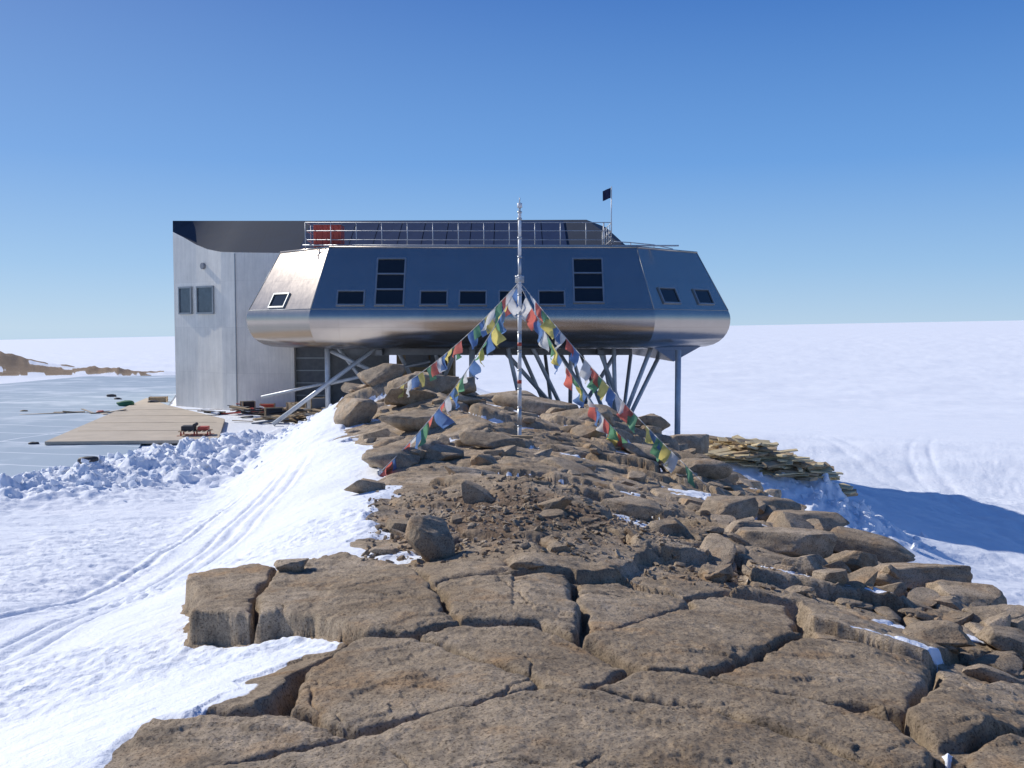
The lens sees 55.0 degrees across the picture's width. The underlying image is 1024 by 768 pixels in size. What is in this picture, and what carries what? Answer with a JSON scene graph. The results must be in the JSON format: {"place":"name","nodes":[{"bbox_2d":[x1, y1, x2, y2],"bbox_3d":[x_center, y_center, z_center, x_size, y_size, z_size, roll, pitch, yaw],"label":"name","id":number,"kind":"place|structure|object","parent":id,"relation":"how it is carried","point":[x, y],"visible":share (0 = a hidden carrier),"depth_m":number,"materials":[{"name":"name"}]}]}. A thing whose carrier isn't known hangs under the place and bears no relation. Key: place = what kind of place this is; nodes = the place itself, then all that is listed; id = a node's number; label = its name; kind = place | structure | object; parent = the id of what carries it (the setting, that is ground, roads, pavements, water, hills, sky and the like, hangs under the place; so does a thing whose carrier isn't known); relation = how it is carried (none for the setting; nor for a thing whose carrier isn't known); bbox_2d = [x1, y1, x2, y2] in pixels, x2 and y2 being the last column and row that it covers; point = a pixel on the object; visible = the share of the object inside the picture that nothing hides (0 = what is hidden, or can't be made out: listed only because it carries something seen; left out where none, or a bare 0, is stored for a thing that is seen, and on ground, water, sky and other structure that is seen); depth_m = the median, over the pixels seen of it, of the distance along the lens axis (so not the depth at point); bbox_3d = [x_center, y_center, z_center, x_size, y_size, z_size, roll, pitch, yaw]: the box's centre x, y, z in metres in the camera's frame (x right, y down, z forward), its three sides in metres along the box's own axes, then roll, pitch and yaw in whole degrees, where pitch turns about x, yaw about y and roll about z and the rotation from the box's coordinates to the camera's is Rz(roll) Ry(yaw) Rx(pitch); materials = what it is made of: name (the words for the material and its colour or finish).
{"place":"outdoors","nodes":[
{"label":"outdoors","id":0,"kind":"place"},
{"bbox_2d":[0,320,1023,767],"bbox_3d":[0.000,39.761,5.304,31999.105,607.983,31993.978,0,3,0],"label":"snow and rock ground","id":1,"kind":"structure","parent":0,"point":[176,624],"depth_m":8.15,"materials":[{"name":"white snow"}]},
{"bbox_2d":[19,409,126,414],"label":"loose boards","id":2,"kind":"object","parent":1,"relation":"on","point":[90,412],"visible":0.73,"depth_m":49.16,"materials":[{"name":"brown wood"}]},
{"bbox_2d":[0,375,175,476],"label":"ice","id":3,"kind":"structure","parent":1,"relation":"on","point":[18,452],"depth_m":50.71,"materials":[{"name":"ice"}]},
{"bbox_2d":[77,456,98,463],"bbox_3d":[-11.802,2.120,27.366,0.556,0.220,0.357,0,3,0],"label":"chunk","id":4,"kind":"object","parent":1,"relation":"on","point":[92,458],"visible":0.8,"depth_m":27.25,"materials":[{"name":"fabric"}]},
{"bbox_2d":[116,400,133,405],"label":"canvas bag","id":5,"kind":"object","parent":1,"relation":"on","point":[126,403],"visible":0.73,"depth_m":53.12,"materials":[{"name":"green fabric"}]},
{"bbox_2d":[45,398,224,444],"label":"plywood platform","id":6,"kind":"structure","parent":1,"relation":"on","point":[144,421],"depth_m":41.70,"materials":[{"name":"beige wood"}]},
{"bbox_2d":[178,422,213,435],"bbox_3d":[-12.350,1.778,38.366,1.300,0.516,0.800,0,3,-9],"label":"cargo sled","id":7,"kind":"object","parent":6,"relation":"on","point":[194,428],"visible":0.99,"depth_m":38.12,"materials":[{"name":"red paint"}]},
{"bbox_2d":[148,396,167,401],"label":"storage crate","id":8,"kind":"object","parent":1,"relation":"on","point":[162,398],"visible":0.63,"depth_m":55.84,"materials":[{"name":"brown wood"}]},
{"bbox_2d":[197,403,291,417],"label":"timber scrap","id":9,"kind":"object","parent":1,"relation":"on","point":[242,409],"visible":0.63,"depth_m":48.12,"materials":[{"name":"wood"}]},
{"bbox_2d":[240,400,255,413],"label":"storage crate","id":10,"kind":"object","parent":1,"relation":"on","point":[252,404],"visible":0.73,"depth_m":49.69,"materials":[{"name":"wood"}]},
{"bbox_2d":[259,403,274,412],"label":"storage crate","id":11,"kind":"object","parent":1,"relation":"on","point":[268,405],"visible":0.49,"depth_m":49.16,"materials":[{"name":"red paint"}]},
{"bbox_2d":[264,407,283,415],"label":"storage crate","id":12,"kind":"object","parent":1,"relation":"on","point":[267,410],"visible":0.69,"depth_m":46.38,"materials":[{"name":"wood"}]},
{"bbox_2d":[232,406,324,423],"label":"timber scrap","id":13,"kind":"object","parent":1,"relation":"on","point":[297,416],"visible":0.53,"depth_m":45.20,"materials":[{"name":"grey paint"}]},
{"bbox_2d":[274,558,308,571],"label":"boulder","id":14,"kind":"object","parent":1,"relation":"on","point":[296,565],"visible":1,"depth_m":8.13,"materials":[{"name":"stone"}]},
{"bbox_2d":[286,402,305,414],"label":"storage crate","id":15,"kind":"object","parent":1,"relation":"on","point":[289,405],"visible":0.3,"depth_m":47.70,"materials":[{"name":"brown wood"}]},
{"bbox_2d":[305,397,324,411],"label":"storage crate","id":16,"kind":"object","parent":1,"relation":"on","point":[315,403],"visible":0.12,"depth_m":46.24,"materials":[{"name":"grey paint"}]},
{"bbox_2d":[333,398,377,426],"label":"boulder","id":17,"kind":"object","parent":1,"relation":"on","point":[349,412],"visible":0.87,"depth_m":25.77,"materials":[{"name":"stone"}]},
{"bbox_2d":[344,478,385,493],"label":"boulder","id":18,"kind":"object","parent":1,"relation":"on","point":[363,485],"visible":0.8,"depth_m":13.91,"materials":[{"name":"stone"}]},
{"bbox_2d":[357,363,404,386],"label":"boulder","id":19,"kind":"object","parent":1,"relation":"on","point":[378,374],"visible":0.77,"depth_m":30.69,"materials":[{"name":"stone"}]},
{"bbox_2d":[361,445,420,469],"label":"boulder","id":20,"kind":"object","parent":1,"relation":"on","point":[381,457],"visible":0.92,"depth_m":16.86,"materials":[{"name":"stone"}]},
{"bbox_2d":[384,388,436,405],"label":"boulder","id":21,"kind":"object","parent":1,"relation":"on","point":[391,396],"visible":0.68,"depth_m":26.64,"materials":[{"name":"stone"}]},
{"bbox_2d":[378,408,449,431],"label":"boulder","id":22,"kind":"object","parent":1,"relation":"on","point":[417,419],"visible":0.77,"depth_m":22.72,"materials":[{"name":"stone"}]},
{"bbox_2d":[405,514,454,561],"bbox_3d":[-0.761,1.467,9.028,0.420,0.500,0.384,-1,4,-22],"label":"boulder","id":23,"kind":"object","parent":1,"relation":"on","point":[428,537],"visible":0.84,"depth_m":8.92,"materials":[{"name":"stone"}]},
{"bbox_2d":[406,375,458,394],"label":"boulder","id":24,"kind":"object","parent":1,"relation":"on","point":[446,385],"visible":0.59,"depth_m":28.70,"materials":[{"name":"stone"}]},
{"bbox_2d":[423,444,463,460],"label":"boulder","id":25,"kind":"object","parent":1,"relation":"on","point":[439,452],"visible":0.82,"depth_m":17.40,"materials":[{"name":"stone"}]},
{"bbox_2d":[173,186,729,434],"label":"polar research station","id":26,"kind":"object","parent":1,"relation":"on","point":[279,313],"visible":0.75,"depth_m":44.12,"materials":[{"name":"metal"}]},
{"bbox_2d":[178,286,213,313],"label":"garage windows","id":27,"kind":"structure","parent":26,"relation":"in","point":[204,294],"depth_m":52.54,"materials":[{"name":"grey glass"}]},
{"bbox_2d":[267,258,714,307],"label":"hull windows","id":28,"kind":"structure","parent":26,"relation":"in","point":[588,277],"depth_m":42.31,"materials":[{"name":"black glass"}]},
{"bbox_2d":[458,377,476,394],"bbox_3d":[-1.880,0.112,33.067,1.403,0.746,1.637,0,3,0],"label":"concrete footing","id":29,"kind":"object","parent":1,"relation":"on","point":[470,386],"visible":0.4,"depth_m":32.59,"materials":[{"name":"concrete"}]},
{"bbox_2d":[444,465,495,474],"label":"boulder","id":30,"kind":"object","parent":1,"relation":"on","point":[453,469],"visible":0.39,"depth_m":14.95,"materials":[{"name":"stone"}]},
{"bbox_2d":[4,397,967,565],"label":"snow chunks","id":31,"kind":"object","parent":1,"relation":"on","point":[129,481],"visible":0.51,"depth_m":28.74,"materials":[{"name":"white snow"}]},
{"bbox_2d":[459,430,524,448],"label":"boulder","id":32,"kind":"object","parent":1,"relation":"on","point":[480,439],"visible":0.85,"depth_m":19.89,"materials":[{"name":"stone"}]},
{"bbox_2d":[477,390,536,399],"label":"boulder","id":33,"kind":"object","parent":1,"relation":"on","point":[491,395],"visible":0.27,"depth_m":33.86,"materials":[{"name":"stone"}]},
{"bbox_2d":[511,198,532,438],"bbox_3d":[0.220,-1.377,21.852,0.500,5.507,0.530,0,3,0],"label":"flag mast","id":34,"kind":"object","parent":1,"relation":"on","point":[519,278],"visible":0.95,"depth_m":21.91,"materials":[{"name":"silver metal"}]},
{"bbox_2d":[379,283,520,476],"bbox_3d":[-0.972,-0.281,19.098,0.515,3.692,6.272,1,4,24],"label":"prayer flag string","id":35,"kind":"object","parent":34,"relation":"hanging from","point":[496,337],"visible":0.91,"depth_m":19.27,"materials":[{"name":"multicoloured fabric"}]},
{"bbox_2d":[398,283,517,397],"bbox_3d":[-1.554,-0.957,24.492,0.442,2.964,6.093,-2,4,-35],"label":"prayer flag string","id":36,"kind":"object","parent":34,"relation":"hanging from","point":[485,326],"visible":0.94,"depth_m":23.99,"materials":[{"name":"multicoloured fabric"}]},
{"bbox_2d":[522,289,628,449],"bbox_3d":[1.547,-0.244,23.287,3.750,4.102,0.395,-3,4,-42],"label":"prayer flag string","id":37,"kind":"object","parent":34,"relation":"hanging from","point":[614,436],"visible":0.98,"depth_m":23.16,"materials":[{"name":"multicoloured fabric"}]},
{"bbox_2d":[521,283,706,488],"bbox_3d":[1.964,-0.122,20.431,4.813,4.160,0.436,3,4,42],"label":"prayer flag string","id":38,"kind":"object","parent":34,"relation":"hanging from","point":[664,454],"visible":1,"depth_m":20.37,"materials":[{"name":"multicoloured fabric"}]},
{"bbox_2d":[510,556,546,569],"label":"boulder","id":39,"kind":"object","parent":1,"relation":"on","point":[531,562],"visible":1,"depth_m":7.80,"materials":[{"name":"stone"}]},
{"bbox_2d":[492,394,578,414],"bbox_3d":[0.677,0.697,30.061,2.468,0.772,1.476,2,4,28],"label":"boulder","id":40,"kind":"object","parent":1,"relation":"on","point":[536,405],"visible":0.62,"depth_m":29.58,"materials":[{"name":"stone"}]},
{"bbox_2d":[556,486,571,491],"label":"boulder","id":41,"kind":"object","parent":1,"relation":"on","point":[563,488],"visible":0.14,"depth_m":13.46,"materials":[{"name":"stone"}]},
{"bbox_2d":[540,457,600,479],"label":"boulder","id":42,"kind":"object","parent":1,"relation":"on","point":[561,462],"visible":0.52,"depth_m":17.05,"materials":[{"name":"stone"}]},
{"bbox_2d":[552,408,614,425],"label":"boulder","id":43,"kind":"object","parent":1,"relation":"on","point":[582,414],"visible":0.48,"depth_m":27.71,"materials":[{"name":"stone"}]},
{"bbox_2d":[601,496,662,519],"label":"boulder","id":44,"kind":"object","parent":1,"relation":"on","point":[639,508],"visible":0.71,"depth_m":12.60,"materials":[{"name":"stone"}]},
{"bbox_2d":[622,443,681,463],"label":"boulder","id":45,"kind":"object","parent":1,"relation":"on","point":[640,450],"visible":0.53,"depth_m":23.81,"materials":[{"name":"stone"}]},
{"bbox_2d":[635,413,669,430],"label":"boulder","id":46,"kind":"object","parent":1,"relation":"on","point":[651,419],"visible":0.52,"depth_m":29.66,"materials":[{"name":"stone"}]},
{"bbox_2d":[647,517,685,535],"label":"boulder","id":47,"kind":"object","parent":1,"relation":"on","point":[674,526],"visible":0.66,"depth_m":10.99,"materials":[{"name":"stone"}]},
{"bbox_2d":[341,373,1023,629],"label":"rock rubble","id":48,"kind":"object","parent":1,"relation":"on","point":[721,548],"visible":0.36,"depth_m":11.86,"materials":[{"name":"stone"}]},
{"bbox_2d":[670,434,708,453],"bbox_3d":[5.880,2.040,33.259,1.518,0.745,1.142,1,3,15],"label":"concrete footing","id":49,"kind":"object","parent":1,"relation":"on","point":[699,443],"visible":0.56,"depth_m":32.77,"materials":[{"name":"concrete"}]},
{"bbox_2d":[678,458,732,478],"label":"boulder","id":50,"kind":"object","parent":1,"relation":"on","point":[710,468],"visible":0.66,"depth_m":21.85,"materials":[{"name":"stone"}]},
{"bbox_2d":[697,564,727,581],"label":"boulder","id":51,"kind":"object","parent":1,"relation":"on","point":[706,568],"visible":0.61,"depth_m":8.94,"materials":[{"name":"stone"}]},
{"bbox_2d":[709,441,718,448],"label":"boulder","id":52,"kind":"object","parent":1,"relation":"on","point":[712,444],"visible":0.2,"depth_m":35.94,"materials":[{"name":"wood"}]},
{"bbox_2d":[699,495,758,519],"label":"boulder","id":53,"kind":"object","parent":1,"relation":"on","point":[737,508],"visible":0.62,"depth_m":13.51,"materials":[{"name":"stone"}]},
{"bbox_2d":[725,520,762,532],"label":"boulder","id":54,"kind":"object","parent":1,"relation":"on","point":[734,526],"visible":0.48,"depth_m":11.63,"materials":[{"name":"stone"}]},
{"bbox_2d":[737,496,800,509],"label":"boulder","id":55,"kind":"object","parent":1,"relation":"on","point":[782,503],"visible":0.2,"depth_m":17.03,"materials":[{"name":"stone"}]},
{"bbox_2d":[705,435,837,480],"bbox_3d":[8.248,2.623,34.868,6.232,1.649,2.999,0,3,0],"label":"timber pile","id":56,"kind":"object","parent":1,"relation":"on","point":[767,455],"visible":0.89,"depth_m":34.57,"materials":[{"name":"brown wood"}]},
{"bbox_2d":[735,527,836,557],"bbox_3d":[3.079,1.831,11.098,1.104,0.379,0.561,0,3,0],"label":"boulder","id":57,"kind":"object","parent":1,"relation":"on","point":[793,542],"visible":0.77,"depth_m":10.92,"materials":[{"name":"stone"}]},
{"bbox_2d":[781,554,823,575],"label":"boulder","id":58,"kind":"object","parent":1,"relation":"on","point":[808,564],"visible":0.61,"depth_m":9.27,"materials":[{"name":"stone"}]},
{"bbox_2d":[766,510,849,530],"bbox_3d":[4.409,2.085,14.660,1.147,0.385,0.759,0,3,0],"label":"boulder","id":59,"kind":"object","parent":1,"relation":"on","point":[829,521],"visible":0.4,"depth_m":14.47,"materials":[{"name":"stone"}]},
{"bbox_2d":[769,462,857,496],"bbox_3d":[10.878,3.622,35.226,3.798,1.746,2.039,0,3,0],"label":"timber pile","id":60,"kind":"object","parent":1,"relation":"on","point":[848,490],"visible":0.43,"depth_m":34.63,"materials":[{"name":"brown wood"}]},
{"bbox_2d":[824,550,877,572],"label":"boulder","id":61,"kind":"object","parent":1,"relation":"on","point":[853,560],"visible":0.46,"depth_m":11.10,"materials":[{"name":"stone"}]},
{"bbox_2d":[830,526,914,562],"bbox_3d":[4.608,2.110,12.837,1.223,0.390,0.558,1,4,20],"label":"boulder","id":62,"kind":"object","parent":1,"relation":"on","point":[883,549],"visible":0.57,"depth_m":12.65,"materials":[{"name":"stone"}]},
{"bbox_2d":[874,562,972,589],"bbox_3d":[4.244,2.052,10.451,1.073,0.353,0.647,0,3,0],"label":"boulder","id":63,"kind":"object","parent":1,"relation":"on","point":[913,575],"visible":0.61,"depth_m":10.21,"materials":[{"name":"stone"}]},
{"bbox_2d":[902,620,975,646],"bbox_3d":[3.187,1.875,7.349,0.538,0.181,0.425,0,3,0],"label":"boulder","id":64,"kind":"object","parent":1,"relation":"on","point":[943,632],"visible":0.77,"depth_m":7.26,"materials":[{"name":"stone"}]},
{"bbox_2d":[873,582,1023,683],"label":"rock debris","id":65,"kind":"object","parent":1,"relation":"on","point":[992,666],"visible":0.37,"depth_m":7.64,"materials":[{"name":"stone"}]},
{"bbox_2d":[924,579,1006,606],"bbox_3d":[4.610,2.178,9.905,0.726,0.340,0.631,0,3,0],"label":"boulder","id":66,"kind":"object","parent":1,"relation":"on","point":[967,594],"visible":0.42,"depth_m":9.78,"materials":[{"name":"stone"}]},
{"bbox_2d":[961,604,1023,618],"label":"boulder","id":67,"kind":"object","parent":1,"relation":"on","point":[1015,611],"visible":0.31,"depth_m":8.88,"materials":[{"name":"stone"}]},
{"bbox_2d":[974,626,1023,657],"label":"boulder","id":68,"kind":"object","parent":1,"relation":"on","point":[1002,638],"visible":0.88,"depth_m":7.64,"materials":[{"name":"stone"}]},
{"bbox_2d":[0,0,1023,339],"label":"sky","id":69,"kind":"structure","parent":0,"point":[822,161],"materials":[{"name":"blue"}]},
{"bbox_2d":[361,466,941,626],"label":"gravel","id":70,"kind":"structure","parent":0,"point":[557,523],"depth_m":10.24,"materials":[{"name":"brown gravel"}]}
]}

